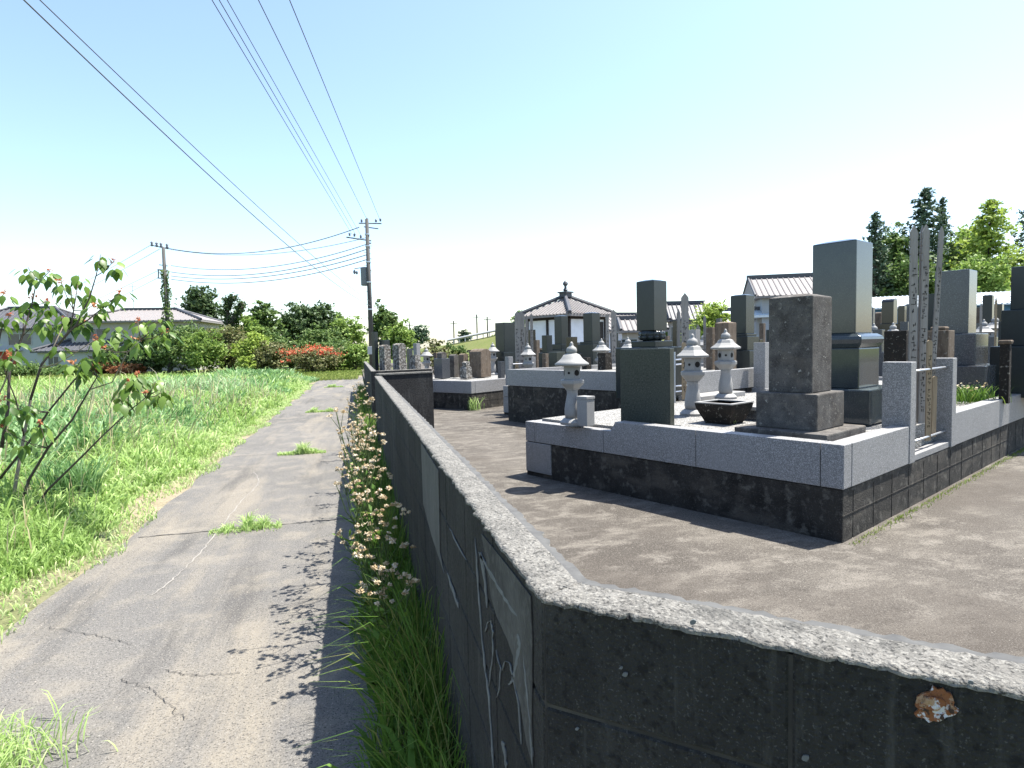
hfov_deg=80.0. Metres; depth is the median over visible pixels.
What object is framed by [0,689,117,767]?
grass tussock
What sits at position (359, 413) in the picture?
flowering weed
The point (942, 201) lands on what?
conifer
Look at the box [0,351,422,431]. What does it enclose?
ground
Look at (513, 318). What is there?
tree
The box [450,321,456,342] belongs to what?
utility pole
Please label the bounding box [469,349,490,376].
old gravestone
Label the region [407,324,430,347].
tree
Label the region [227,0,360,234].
overhead cable
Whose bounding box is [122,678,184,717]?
lane crack
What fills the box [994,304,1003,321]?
gravestone
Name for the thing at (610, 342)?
gravestone
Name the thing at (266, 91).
overhead cable
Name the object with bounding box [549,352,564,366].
gravestone
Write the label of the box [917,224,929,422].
grave tablet
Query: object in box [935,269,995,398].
gravestone
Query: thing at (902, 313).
gravestone
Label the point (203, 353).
shrub
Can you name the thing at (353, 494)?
flowering weed
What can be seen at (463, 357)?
old gravestone
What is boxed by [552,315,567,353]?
gravestone
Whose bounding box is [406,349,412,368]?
gravestone
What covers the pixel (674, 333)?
gravestone
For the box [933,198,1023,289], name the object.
tree
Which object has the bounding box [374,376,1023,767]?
block wall
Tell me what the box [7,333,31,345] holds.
window
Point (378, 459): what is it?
flowering weed
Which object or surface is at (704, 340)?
grave tablet
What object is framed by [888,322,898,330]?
stone lantern
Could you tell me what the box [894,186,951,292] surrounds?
conifer
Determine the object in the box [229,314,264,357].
tree
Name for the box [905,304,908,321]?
gravestone
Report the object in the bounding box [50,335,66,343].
window
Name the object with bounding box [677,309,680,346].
grave tablet
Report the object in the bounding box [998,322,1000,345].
gravestone
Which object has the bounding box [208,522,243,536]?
grass tuft
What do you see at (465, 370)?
old gravestone
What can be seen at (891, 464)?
grave plot
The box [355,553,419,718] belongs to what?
flowering weed
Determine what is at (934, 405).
grave tablet
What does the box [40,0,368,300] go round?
overhead cable
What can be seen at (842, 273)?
gravestone
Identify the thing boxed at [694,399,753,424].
water basin
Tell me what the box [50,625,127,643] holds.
lane crack
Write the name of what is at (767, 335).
gravestone
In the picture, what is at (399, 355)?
old gravestone
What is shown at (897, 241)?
tree
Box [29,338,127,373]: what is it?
house
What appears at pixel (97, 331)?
window
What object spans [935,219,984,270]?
tree
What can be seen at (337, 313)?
tree
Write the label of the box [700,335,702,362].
stone lantern
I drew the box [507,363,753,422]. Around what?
grave plot
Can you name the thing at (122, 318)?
house
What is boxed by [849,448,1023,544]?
kerb foot moss
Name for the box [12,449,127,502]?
grass tussock
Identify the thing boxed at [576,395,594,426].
vase block
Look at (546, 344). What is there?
gravestone
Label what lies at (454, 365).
old gravestone
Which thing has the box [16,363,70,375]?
hedge bush
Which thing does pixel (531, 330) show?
grave tablet
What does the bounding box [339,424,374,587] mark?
flowering weed
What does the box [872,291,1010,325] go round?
shed
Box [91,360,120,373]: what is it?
hedge bush
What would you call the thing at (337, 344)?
shrub
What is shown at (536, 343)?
gravestone
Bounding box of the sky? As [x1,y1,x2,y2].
[0,0,1023,348]
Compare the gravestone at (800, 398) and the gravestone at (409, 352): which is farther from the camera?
the gravestone at (409, 352)
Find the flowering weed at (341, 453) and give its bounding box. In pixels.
[335,429,369,536]
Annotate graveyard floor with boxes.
[362,361,1023,656]
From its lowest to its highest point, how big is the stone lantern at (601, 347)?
0.983 m
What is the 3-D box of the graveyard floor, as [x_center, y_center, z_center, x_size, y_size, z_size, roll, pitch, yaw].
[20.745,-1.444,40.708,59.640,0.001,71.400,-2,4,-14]
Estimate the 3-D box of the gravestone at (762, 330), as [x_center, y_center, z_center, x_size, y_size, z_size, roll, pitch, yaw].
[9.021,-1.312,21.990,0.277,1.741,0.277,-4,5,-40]
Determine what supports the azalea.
on the ground at (287, 366)
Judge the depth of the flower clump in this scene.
7.57 m
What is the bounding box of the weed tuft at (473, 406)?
[467,397,485,410]
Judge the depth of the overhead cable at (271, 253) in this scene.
46.81 m
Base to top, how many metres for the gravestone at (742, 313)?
1.738 m
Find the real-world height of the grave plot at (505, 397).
0.780 m
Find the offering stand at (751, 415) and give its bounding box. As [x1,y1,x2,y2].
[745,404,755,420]
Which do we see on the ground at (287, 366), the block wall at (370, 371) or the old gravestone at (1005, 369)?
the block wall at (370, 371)
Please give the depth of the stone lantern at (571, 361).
6.44 m
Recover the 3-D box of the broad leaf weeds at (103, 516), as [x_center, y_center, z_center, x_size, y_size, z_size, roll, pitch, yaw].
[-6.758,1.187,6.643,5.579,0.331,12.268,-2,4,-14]
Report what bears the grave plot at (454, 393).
on the graveyard floor
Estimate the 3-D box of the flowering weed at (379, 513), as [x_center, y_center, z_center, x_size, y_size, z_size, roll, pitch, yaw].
[-0.748,0.913,3.211,0.281,1.022,0.236,0,4,21]
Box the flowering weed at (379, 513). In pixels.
[351,457,397,621]
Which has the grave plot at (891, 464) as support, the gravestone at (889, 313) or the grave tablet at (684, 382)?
the grave tablet at (684, 382)
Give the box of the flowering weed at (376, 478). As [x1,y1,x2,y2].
[342,439,393,586]
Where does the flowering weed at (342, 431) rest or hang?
on the lane
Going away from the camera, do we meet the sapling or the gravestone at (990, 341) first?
the sapling
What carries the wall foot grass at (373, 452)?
on the lane
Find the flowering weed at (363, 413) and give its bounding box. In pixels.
[353,382,368,481]
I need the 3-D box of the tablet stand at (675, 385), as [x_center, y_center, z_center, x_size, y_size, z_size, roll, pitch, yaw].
[2.426,-0.097,8.745,0.058,0.734,0.483,2,5,43]
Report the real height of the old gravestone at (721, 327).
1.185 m
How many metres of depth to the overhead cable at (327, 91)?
17.63 m
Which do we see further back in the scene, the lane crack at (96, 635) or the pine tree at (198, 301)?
the pine tree at (198, 301)
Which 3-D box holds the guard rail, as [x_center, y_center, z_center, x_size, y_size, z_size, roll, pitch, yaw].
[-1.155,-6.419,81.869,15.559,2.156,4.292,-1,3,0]
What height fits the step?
0.070 m
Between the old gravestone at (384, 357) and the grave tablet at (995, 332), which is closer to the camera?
the grave tablet at (995, 332)
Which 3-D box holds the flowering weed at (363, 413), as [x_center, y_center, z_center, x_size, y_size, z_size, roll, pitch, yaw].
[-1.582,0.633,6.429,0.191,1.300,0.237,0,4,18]
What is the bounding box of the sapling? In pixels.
[0,254,183,508]
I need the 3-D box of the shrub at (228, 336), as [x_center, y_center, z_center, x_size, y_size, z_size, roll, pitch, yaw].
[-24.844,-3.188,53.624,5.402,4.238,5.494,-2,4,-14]
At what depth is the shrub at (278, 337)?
55.51 m
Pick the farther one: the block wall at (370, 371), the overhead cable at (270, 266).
the overhead cable at (270, 266)
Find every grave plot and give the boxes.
[433,375,505,409]
[503,385,507,414]
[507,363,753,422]
[526,358,1023,542]
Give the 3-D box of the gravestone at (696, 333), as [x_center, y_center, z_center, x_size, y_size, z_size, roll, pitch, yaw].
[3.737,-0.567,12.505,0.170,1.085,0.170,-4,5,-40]
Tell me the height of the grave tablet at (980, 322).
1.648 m
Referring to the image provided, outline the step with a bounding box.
[678,391,744,400]
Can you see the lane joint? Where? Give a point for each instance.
(235, 528)
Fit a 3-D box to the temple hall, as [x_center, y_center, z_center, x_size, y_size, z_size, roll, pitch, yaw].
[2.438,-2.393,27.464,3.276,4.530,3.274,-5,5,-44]
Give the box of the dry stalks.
[0,366,285,562]
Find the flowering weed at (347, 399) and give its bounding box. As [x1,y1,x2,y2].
[346,382,363,436]
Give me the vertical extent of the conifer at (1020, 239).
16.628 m
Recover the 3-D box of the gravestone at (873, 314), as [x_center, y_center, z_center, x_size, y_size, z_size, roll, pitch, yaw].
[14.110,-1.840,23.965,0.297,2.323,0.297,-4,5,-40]
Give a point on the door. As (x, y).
(601, 323)
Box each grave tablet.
[514,312,519,368]
[519,312,525,368]
[525,315,527,345]
[530,313,533,356]
[606,314,608,352]
[611,310,616,363]
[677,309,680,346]
[681,293,688,389]
[681,342,686,399]
[703,315,705,367]
[908,225,917,424]
[916,225,923,422]
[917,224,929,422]
[925,340,932,440]
[931,376,937,436]
[932,226,943,376]
[979,303,982,332]
[994,298,996,345]
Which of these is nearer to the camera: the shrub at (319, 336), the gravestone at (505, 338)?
the gravestone at (505, 338)
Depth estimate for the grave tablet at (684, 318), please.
8.92 m
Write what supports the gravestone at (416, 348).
on the graveyard floor
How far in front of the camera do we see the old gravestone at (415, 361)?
18.94 m
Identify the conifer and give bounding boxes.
[862,211,905,296]
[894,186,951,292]
[930,196,967,269]
[1004,209,1023,265]
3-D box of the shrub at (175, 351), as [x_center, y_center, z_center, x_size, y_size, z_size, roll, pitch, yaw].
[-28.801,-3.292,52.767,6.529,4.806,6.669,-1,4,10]
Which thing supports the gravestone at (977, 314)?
on the graveyard floor
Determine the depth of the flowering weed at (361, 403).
11.19 m
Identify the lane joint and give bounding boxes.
[146,517,353,536]
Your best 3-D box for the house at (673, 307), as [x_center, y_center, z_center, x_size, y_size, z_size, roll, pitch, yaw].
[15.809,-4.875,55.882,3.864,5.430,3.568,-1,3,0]
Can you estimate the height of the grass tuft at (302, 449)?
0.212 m
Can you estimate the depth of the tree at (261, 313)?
59.52 m
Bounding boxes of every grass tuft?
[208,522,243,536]
[234,509,270,532]
[268,519,282,530]
[277,442,325,455]
[305,407,332,412]
[324,384,343,387]
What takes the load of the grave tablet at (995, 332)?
on the graveyard floor
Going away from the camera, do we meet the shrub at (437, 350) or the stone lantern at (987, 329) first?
the stone lantern at (987, 329)
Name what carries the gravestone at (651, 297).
on the grave plot at (537, 393)
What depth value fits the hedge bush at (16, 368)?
51.32 m
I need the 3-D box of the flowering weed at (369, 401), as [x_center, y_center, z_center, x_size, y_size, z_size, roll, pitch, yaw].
[-0.837,0.739,3.444,0.285,1.352,0.267,-5,5,-44]
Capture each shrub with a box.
[118,332,165,372]
[133,318,212,371]
[177,328,232,371]
[203,324,248,369]
[228,329,271,366]
[237,354,256,370]
[252,340,293,370]
[259,331,300,364]
[279,339,316,368]
[294,322,351,363]
[316,338,356,369]
[337,343,368,369]
[420,338,457,373]
[446,342,469,360]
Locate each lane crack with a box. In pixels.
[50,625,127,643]
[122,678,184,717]
[152,473,258,594]
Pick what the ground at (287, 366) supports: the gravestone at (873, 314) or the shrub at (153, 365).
the shrub at (153, 365)
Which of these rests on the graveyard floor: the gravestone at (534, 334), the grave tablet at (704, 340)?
the gravestone at (534, 334)
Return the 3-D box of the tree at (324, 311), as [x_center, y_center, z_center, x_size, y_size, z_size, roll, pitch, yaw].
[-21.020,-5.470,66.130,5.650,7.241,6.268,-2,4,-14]
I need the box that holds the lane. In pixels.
[0,378,451,767]
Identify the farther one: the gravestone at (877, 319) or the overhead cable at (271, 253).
the overhead cable at (271, 253)
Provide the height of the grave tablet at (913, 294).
2.041 m
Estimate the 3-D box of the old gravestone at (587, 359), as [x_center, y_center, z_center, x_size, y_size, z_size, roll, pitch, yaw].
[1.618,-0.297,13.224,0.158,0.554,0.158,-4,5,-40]
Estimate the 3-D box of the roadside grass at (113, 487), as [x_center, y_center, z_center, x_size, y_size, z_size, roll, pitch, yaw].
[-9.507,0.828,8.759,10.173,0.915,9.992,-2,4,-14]
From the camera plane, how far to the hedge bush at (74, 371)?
51.24 m
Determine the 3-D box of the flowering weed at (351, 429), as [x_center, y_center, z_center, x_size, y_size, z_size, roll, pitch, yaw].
[-0.925,0.789,4.024,0.297,1.179,0.198,-1,3,6]
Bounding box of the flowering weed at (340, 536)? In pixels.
[335,480,370,624]
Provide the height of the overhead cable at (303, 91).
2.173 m
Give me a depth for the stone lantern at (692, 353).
6.99 m
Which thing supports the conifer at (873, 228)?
on the graveyard floor
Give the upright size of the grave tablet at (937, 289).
2.085 m
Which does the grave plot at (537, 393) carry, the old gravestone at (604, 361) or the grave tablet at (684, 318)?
the old gravestone at (604, 361)
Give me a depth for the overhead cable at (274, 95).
16.35 m
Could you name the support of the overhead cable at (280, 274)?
attached to the utility pole at (366, 276)
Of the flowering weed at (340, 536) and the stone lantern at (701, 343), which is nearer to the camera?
the flowering weed at (340, 536)
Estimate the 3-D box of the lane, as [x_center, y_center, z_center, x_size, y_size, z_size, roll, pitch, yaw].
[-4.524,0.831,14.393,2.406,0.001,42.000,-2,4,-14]
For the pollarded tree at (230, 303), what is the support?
on the ground at (287, 366)
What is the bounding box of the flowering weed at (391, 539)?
[356,488,415,659]
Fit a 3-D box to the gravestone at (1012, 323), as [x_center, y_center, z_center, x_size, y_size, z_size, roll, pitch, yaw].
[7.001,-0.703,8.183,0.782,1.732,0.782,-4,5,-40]
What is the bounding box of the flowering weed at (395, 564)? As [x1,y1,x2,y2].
[352,534,397,676]
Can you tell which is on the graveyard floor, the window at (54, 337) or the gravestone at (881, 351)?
the gravestone at (881, 351)
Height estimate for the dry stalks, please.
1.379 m
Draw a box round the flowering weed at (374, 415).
[351,414,379,518]
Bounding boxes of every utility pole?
[150,241,175,372]
[346,218,381,366]
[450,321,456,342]
[473,314,477,332]
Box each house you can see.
[0,306,78,365]
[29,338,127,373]
[61,284,224,370]
[609,312,661,351]
[616,316,669,341]
[667,300,705,340]
[720,273,812,335]
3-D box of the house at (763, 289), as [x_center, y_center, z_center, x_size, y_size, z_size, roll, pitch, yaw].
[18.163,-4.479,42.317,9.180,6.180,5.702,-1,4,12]
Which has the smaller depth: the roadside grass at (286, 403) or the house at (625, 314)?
the roadside grass at (286, 403)
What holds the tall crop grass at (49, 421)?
on the ground at (287, 366)
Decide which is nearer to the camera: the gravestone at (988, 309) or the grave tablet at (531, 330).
the grave tablet at (531, 330)
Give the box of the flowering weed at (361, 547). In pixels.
[350,520,399,654]
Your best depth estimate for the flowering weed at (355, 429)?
5.85 m
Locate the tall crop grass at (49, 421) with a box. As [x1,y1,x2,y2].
[0,367,319,486]
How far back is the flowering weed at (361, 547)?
2.99 m
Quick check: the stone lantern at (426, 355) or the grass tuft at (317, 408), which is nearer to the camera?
the grass tuft at (317, 408)
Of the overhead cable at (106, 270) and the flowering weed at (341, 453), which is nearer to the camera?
the flowering weed at (341, 453)
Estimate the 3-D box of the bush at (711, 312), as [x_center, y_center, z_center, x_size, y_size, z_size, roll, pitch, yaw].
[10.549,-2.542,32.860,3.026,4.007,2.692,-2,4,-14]
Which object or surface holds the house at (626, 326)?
on the ground at (287, 366)
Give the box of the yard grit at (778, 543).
[465,447,1023,640]
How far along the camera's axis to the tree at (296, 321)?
63.17 m
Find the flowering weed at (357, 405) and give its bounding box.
[350,385,365,429]
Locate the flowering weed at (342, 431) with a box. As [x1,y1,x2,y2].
[339,429,370,537]
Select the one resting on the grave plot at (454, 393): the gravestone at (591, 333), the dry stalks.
the gravestone at (591, 333)
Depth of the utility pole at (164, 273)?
51.65 m
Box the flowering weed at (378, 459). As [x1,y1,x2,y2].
[350,425,390,548]
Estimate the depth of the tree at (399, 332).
55.27 m
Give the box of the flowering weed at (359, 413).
[348,398,375,456]
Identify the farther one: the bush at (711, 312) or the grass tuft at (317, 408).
the bush at (711, 312)
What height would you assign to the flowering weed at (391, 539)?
0.961 m
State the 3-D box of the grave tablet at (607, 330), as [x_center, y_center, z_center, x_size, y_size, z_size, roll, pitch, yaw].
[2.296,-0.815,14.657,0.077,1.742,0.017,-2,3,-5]
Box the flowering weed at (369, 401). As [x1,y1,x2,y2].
[326,397,386,604]
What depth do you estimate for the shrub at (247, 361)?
48.25 m
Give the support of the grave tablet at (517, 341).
on the grave plot at (505, 397)
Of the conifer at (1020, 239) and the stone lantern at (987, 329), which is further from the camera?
the conifer at (1020, 239)
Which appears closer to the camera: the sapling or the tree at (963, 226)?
the sapling
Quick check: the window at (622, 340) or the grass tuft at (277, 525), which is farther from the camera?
the window at (622, 340)
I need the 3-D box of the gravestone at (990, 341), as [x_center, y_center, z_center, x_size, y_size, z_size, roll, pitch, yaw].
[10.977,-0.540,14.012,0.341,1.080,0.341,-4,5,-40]
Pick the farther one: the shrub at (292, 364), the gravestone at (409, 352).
the shrub at (292, 364)
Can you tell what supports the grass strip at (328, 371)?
on the ground at (287, 366)
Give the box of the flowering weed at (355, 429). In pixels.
[344,407,373,505]
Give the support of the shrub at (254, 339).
on the ground at (287, 366)
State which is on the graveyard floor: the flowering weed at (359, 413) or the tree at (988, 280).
the tree at (988, 280)
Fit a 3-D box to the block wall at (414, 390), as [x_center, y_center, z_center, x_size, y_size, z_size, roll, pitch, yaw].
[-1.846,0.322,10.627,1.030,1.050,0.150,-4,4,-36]
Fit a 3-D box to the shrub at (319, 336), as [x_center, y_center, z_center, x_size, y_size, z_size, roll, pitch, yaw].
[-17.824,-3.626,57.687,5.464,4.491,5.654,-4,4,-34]
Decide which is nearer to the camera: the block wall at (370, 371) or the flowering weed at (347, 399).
the flowering weed at (347, 399)
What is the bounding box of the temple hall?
[519,280,615,347]
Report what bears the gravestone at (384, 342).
on the graveyard floor
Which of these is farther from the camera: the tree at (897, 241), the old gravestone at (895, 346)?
the tree at (897, 241)
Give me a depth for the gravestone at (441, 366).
16.72 m
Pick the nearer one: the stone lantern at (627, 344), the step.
the step
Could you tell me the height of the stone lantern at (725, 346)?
0.986 m
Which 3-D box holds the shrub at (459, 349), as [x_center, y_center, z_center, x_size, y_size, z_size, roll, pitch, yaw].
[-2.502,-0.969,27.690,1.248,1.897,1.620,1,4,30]
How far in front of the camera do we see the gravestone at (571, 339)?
14.93 m
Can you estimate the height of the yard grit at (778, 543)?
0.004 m
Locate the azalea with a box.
[279,343,345,371]
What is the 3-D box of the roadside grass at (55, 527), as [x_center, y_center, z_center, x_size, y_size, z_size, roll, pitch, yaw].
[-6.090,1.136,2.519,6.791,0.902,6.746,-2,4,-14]
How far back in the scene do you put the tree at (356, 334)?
59.28 m
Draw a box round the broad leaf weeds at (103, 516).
[0,426,243,581]
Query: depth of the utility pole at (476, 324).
139.54 m
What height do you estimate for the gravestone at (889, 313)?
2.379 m
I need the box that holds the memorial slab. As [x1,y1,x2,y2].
[620,348,680,425]
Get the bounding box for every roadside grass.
[0,366,313,421]
[0,385,312,643]
[0,398,260,522]
[0,489,126,594]
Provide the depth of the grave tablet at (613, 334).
14.63 m
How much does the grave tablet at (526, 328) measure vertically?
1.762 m
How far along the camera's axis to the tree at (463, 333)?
114.35 m
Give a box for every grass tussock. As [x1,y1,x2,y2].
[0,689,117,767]
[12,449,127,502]
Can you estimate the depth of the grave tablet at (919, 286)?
5.98 m
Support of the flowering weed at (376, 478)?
on the lane
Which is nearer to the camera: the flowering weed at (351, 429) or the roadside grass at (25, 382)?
the flowering weed at (351, 429)
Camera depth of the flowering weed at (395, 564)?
2.88 m
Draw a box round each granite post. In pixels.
[505,357,512,385]
[532,357,535,367]
[752,342,768,391]
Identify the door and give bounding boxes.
[600,322,603,338]
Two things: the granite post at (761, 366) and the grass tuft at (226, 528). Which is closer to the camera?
the grass tuft at (226, 528)
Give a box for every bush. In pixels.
[0,359,48,376]
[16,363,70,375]
[63,364,105,374]
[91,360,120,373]
[92,344,135,374]
[106,362,146,374]
[689,299,730,339]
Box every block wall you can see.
[364,361,431,426]
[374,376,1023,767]
[375,371,433,427]
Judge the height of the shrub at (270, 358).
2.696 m
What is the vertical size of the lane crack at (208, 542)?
0.001 m
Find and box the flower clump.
[956,382,1005,404]
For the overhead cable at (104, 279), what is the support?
attached to the utility pole at (164, 273)
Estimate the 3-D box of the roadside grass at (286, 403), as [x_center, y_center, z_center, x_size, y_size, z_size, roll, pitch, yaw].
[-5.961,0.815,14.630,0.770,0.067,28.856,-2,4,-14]
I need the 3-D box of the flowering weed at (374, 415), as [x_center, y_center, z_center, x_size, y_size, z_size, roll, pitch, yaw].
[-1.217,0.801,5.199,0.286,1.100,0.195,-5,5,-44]
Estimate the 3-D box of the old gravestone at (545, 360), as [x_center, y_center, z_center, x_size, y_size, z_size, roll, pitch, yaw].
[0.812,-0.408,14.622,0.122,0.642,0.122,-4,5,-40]
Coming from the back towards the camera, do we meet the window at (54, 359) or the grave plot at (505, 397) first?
the window at (54, 359)
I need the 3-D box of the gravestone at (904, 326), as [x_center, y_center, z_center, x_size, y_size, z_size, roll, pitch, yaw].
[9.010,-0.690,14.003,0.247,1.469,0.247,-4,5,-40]
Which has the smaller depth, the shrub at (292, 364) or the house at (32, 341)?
the shrub at (292, 364)
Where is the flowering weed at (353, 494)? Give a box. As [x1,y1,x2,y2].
[333,458,387,623]
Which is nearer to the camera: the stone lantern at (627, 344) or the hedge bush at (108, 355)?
the stone lantern at (627, 344)
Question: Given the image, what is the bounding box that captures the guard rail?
[447,330,494,343]
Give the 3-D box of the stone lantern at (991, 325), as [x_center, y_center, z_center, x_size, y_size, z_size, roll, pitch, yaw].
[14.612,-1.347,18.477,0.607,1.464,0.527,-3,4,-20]
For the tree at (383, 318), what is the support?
on the ground at (287, 366)
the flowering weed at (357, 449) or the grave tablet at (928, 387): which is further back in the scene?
the grave tablet at (928, 387)
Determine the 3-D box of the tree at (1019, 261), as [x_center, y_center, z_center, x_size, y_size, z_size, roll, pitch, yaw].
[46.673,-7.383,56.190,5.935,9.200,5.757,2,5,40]
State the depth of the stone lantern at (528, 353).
13.13 m
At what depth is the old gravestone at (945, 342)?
7.48 m
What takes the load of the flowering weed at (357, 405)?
on the lane
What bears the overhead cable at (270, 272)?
attached to the utility pole at (366, 276)
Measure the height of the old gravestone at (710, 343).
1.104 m
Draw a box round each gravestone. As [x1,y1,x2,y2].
[371,332,378,370]
[379,340,389,345]
[379,345,390,370]
[392,343,405,369]
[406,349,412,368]
[410,355,420,368]
[413,343,419,354]
[434,352,449,378]
[449,354,458,376]
[459,354,467,377]
[460,362,471,378]
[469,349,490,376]
[495,322,515,372]
[497,361,504,378]
[525,330,535,351]
[533,340,539,367]
[539,335,551,367]
[542,353,548,367]
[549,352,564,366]
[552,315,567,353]
[566,337,581,356]
[577,312,605,364]
[582,357,590,368]
[598,353,611,369]
[609,333,617,353]
[616,279,681,398]
[673,320,680,346]
[689,330,699,345]
[706,327,714,369]
[715,322,735,369]
[731,294,758,368]
[734,293,865,440]
[759,323,765,341]
[766,330,768,341]
[812,239,883,424]
[872,307,874,325]
[872,330,884,376]
[875,312,880,329]
[880,299,896,330]
[884,330,908,361]
[896,306,906,330]
[900,322,908,330]
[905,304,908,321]
[927,326,954,357]
[928,294,934,330]
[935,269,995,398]
[976,307,979,322]
[982,295,994,323]
[988,337,997,363]
[990,266,1023,397]
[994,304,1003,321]
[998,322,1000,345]
[998,340,1013,403]
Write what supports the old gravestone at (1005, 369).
on the grave plot at (891, 464)
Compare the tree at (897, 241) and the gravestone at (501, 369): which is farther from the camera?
the tree at (897, 241)
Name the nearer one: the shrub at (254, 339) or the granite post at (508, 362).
the granite post at (508, 362)
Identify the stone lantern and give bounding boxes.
[420,347,432,368]
[488,342,498,374]
[520,343,535,367]
[555,342,588,425]
[592,338,610,363]
[621,337,631,347]
[677,334,708,416]
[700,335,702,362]
[710,329,740,399]
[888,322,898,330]
[976,319,993,336]
[987,316,998,336]
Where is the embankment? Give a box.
[420,335,663,360]
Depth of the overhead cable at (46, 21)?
12.38 m
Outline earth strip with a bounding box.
[0,381,317,634]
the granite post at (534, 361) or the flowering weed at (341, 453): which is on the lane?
the flowering weed at (341, 453)
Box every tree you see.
[172,285,231,329]
[220,292,249,369]
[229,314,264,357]
[247,299,287,337]
[276,301,327,345]
[300,300,338,336]
[326,314,367,345]
[335,311,347,320]
[361,299,398,348]
[378,318,416,359]
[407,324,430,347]
[457,329,472,342]
[509,310,524,323]
[875,251,949,296]
[876,221,919,296]
[929,250,1011,292]
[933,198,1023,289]
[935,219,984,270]
[952,215,982,258]
[1008,255,1023,279]
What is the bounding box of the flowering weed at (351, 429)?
[344,416,390,568]
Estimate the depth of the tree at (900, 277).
55.73 m
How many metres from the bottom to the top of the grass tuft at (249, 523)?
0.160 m
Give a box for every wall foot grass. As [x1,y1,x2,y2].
[290,450,470,767]
[351,383,383,469]
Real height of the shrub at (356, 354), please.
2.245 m
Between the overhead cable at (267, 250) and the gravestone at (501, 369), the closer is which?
the gravestone at (501, 369)
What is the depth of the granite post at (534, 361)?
13.68 m
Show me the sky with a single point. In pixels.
(506, 152)
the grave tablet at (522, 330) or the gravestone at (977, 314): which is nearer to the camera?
the grave tablet at (522, 330)
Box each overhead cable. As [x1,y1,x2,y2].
[23,0,369,305]
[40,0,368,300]
[45,246,148,301]
[52,249,158,305]
[168,227,358,253]
[170,238,363,254]
[171,244,365,269]
[171,258,370,283]
[172,249,365,275]
[173,253,370,278]
[212,0,351,233]
[219,0,355,234]
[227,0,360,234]
[258,0,366,218]
[289,0,379,218]
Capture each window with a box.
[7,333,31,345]
[48,356,59,366]
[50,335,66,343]
[89,328,106,339]
[621,339,637,341]
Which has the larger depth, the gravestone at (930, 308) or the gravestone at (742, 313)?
the gravestone at (930, 308)
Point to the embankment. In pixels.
(483, 343)
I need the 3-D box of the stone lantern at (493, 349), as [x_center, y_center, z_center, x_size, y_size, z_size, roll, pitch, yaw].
[-0.577,-0.766,18.512,0.411,0.988,0.411,-3,4,-26]
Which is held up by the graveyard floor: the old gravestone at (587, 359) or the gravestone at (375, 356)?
the gravestone at (375, 356)
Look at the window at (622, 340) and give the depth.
44.87 m
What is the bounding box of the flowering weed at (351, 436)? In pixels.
[338,418,374,573]
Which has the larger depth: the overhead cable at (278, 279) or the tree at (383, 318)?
the tree at (383, 318)
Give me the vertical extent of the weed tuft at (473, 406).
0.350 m
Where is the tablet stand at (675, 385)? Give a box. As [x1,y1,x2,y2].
[674,352,681,402]
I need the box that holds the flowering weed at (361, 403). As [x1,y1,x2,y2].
[352,390,367,425]
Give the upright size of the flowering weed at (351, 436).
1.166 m
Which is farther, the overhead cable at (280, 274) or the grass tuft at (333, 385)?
the overhead cable at (280, 274)

